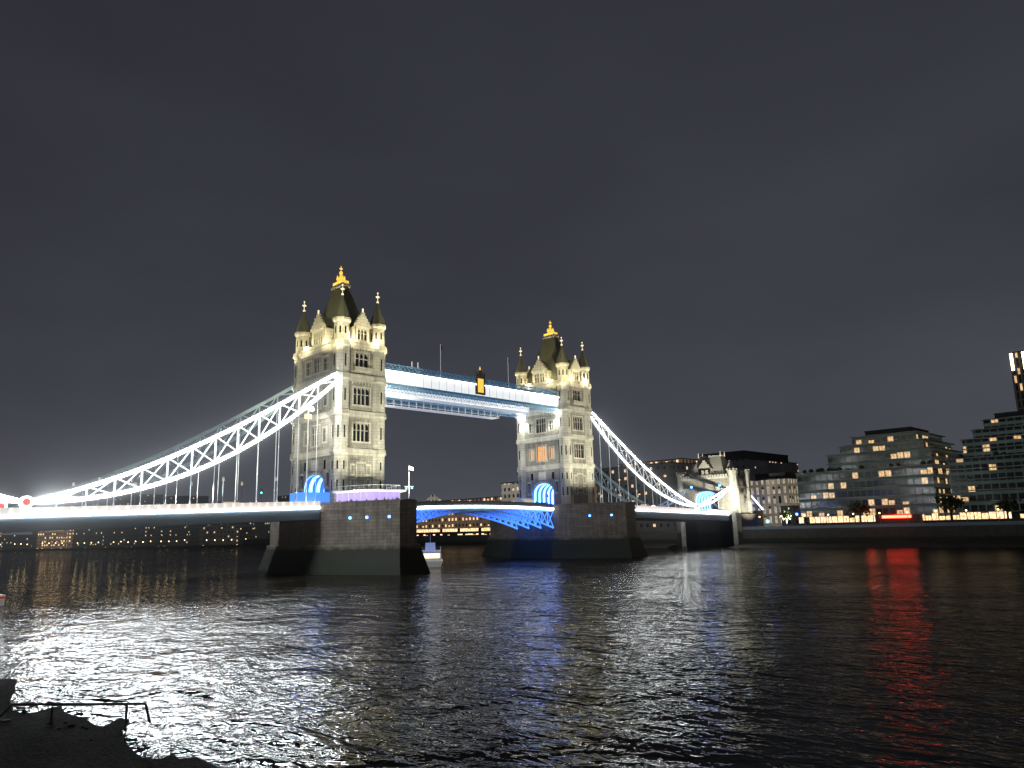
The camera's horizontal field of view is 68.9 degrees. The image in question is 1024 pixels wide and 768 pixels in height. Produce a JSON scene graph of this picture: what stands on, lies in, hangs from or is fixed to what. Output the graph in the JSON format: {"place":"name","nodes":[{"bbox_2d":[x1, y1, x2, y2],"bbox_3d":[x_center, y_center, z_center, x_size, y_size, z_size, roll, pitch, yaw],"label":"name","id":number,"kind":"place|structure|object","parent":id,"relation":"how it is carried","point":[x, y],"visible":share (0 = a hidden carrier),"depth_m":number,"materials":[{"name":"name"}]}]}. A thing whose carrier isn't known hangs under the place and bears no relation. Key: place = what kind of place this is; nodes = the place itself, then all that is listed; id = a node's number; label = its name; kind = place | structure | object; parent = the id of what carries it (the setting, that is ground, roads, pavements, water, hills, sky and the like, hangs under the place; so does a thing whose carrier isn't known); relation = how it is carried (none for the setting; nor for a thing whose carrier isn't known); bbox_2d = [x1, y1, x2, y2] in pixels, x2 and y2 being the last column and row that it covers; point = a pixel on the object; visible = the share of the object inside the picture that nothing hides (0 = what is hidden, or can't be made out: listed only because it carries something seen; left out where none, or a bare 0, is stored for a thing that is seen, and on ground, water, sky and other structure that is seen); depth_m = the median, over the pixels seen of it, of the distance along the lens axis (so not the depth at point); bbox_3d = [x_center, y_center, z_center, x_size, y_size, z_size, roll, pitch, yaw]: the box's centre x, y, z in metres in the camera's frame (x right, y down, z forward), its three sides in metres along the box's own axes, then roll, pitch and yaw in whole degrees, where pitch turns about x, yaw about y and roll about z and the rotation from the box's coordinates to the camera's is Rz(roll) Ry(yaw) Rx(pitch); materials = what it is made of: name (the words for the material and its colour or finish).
{"place":"outdoors","nodes":[
{"label":"outdoors","id":0,"kind":"place"},
{"bbox_2d":[0,494,289,551],"bbox_3d":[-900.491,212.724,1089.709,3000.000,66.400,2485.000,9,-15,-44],"label":"buildings","id":1,"kind":"structure","parent":0,"point":[205,536],"depth_m":676.38,"materials":[{"name":"brick"}]},
{"bbox_2d":[0,547,1023,767],"bbox_3d":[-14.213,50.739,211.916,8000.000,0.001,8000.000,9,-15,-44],"label":"river water","id":2,"kind":"structure","parent":0,"point":[787,657],"depth_m":53.58,"materials":[{"name":"black liquid"}]},
{"bbox_2d":[0,594,5,605],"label":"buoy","id":3,"kind":"object","parent":2,"relation":"on","point":[2,598],"visible":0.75,"depth_m":107.67,"materials":[{"name":"white plastic"}]},
{"bbox_2d":[422,543,442,566],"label":"cruise boat","id":4,"kind":"object","parent":2,"relation":"on","point":[432,555],"visible":0.6,"depth_m":191.36,"materials":[{"name":"white metal"}]},
{"bbox_2d":[0,0,1023,534],"label":"sky","id":5,"kind":"structure","parent":0,"point":[794,229],"materials":[{"name":"grey"}]},
{"bbox_2d":[234,509,1023,547],"bbox_3d":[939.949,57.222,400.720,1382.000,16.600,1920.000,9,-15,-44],"label":"quay","id":6,"kind":"structure","parent":0,"point":[999,533],"depth_m":264.86,"materials":[{"name":"stone"}]},
{"bbox_2d":[254,350,1023,538],"bbox_3d":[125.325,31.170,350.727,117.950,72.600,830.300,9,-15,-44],"label":"buildings","id":7,"kind":"structure","parent":6,"relation":"on","point":[893,475],"depth_m":287.14,"materials":[{"name":"black"}]},
{"bbox_2d":[676,453,757,546],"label":"abutment","id":8,"kind":"object","parent":6,"relation":"on","point":[711,475],"visible":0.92,"depth_m":307.23,"materials":[{"name":"stone"}]},
{"bbox_2d":[591,413,762,521],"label":"side span","id":9,"kind":"object","parent":8,"relation":"on","point":[656,513],"visible":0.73,"depth_m":274.44,"materials":[{"name":"white metal"}]},
{"bbox_2d":[778,493,1020,525],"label":"trees","id":10,"kind":"object","parent":6,"relation":"on","point":[1006,505],"visible":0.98,"depth_m":250.68,"materials":[{"name":"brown plant"}]},
{"label":"ground surface","id":11,"kind":"structure","parent":0,"visible":0},
{"bbox_2d":[0,679,217,767],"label":"foreshore","id":12,"kind":"structure","parent":11,"relation":"on","point":[32,740],"depth_m":32.70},
{"bbox_2d":[0,702,153,767],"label":"railing","id":13,"kind":"object","parent":12,"relation":"on","point":[52,705],"visible":0.98,"depth_m":36.35,"materials":[{"name":"grey metal"}]},
{"bbox_2d":[258,499,429,574],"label":"pier","id":14,"kind":"structure","parent":11,"relation":"on","point":[371,537],"depth_m":166.98,"materials":[{"name":"stone"}]},
{"bbox_2d":[290,266,386,501],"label":"tower","id":15,"kind":"structure","parent":14,"relation":"on","point":[347,347],"depth_m":185.13,"materials":[{"name":"stone"}]},
{"bbox_2d":[332,466,413,501],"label":"pavilion","id":16,"kind":"structure","parent":14,"relation":"on","point":[365,494],"depth_m":171.26,"materials":[{"name":"purple paint"}]},
{"bbox_2d":[71,407,709,506],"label":"deck furniture","id":17,"kind":"object","parent":14,"relation":"on","point":[310,496],"visible":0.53,"depth_m":173.97,"materials":[{"name":"white metal"}]},
{"bbox_2d":[417,501,553,528],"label":"bascule span","id":18,"kind":"object","parent":14,"relation":"on","point":[473,508],"visible":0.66,"depth_m":216.51,"materials":[{"name":"blue metal"}]},
{"bbox_2d":[482,502,648,558],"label":"pier","id":19,"kind":"structure","parent":11,"relation":"on","point":[595,530],"depth_m":225.59,"materials":[{"name":"stone"}]},
{"bbox_2d":[515,322,594,503],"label":"tower","id":20,"kind":"structure","parent":19,"relation":"on","point":[555,458],"depth_m":242.59,"materials":[{"name":"stone"}]},
{"bbox_2d":[385,344,558,418],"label":"walkways","id":21,"kind":"structure","parent":20,"relation":"attached to","point":[478,393],"depth_m":215.26,"materials":[{"name":"white metal"}]},
{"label":"abutment","id":22,"kind":"object","parent":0,"visible":0},
{"bbox_2d":[0,373,335,532],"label":"side span","id":23,"kind":"object","parent":22,"relation":"on","point":[26,513],"visible":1,"depth_m":152.50,"materials":[{"name":"white metal"}]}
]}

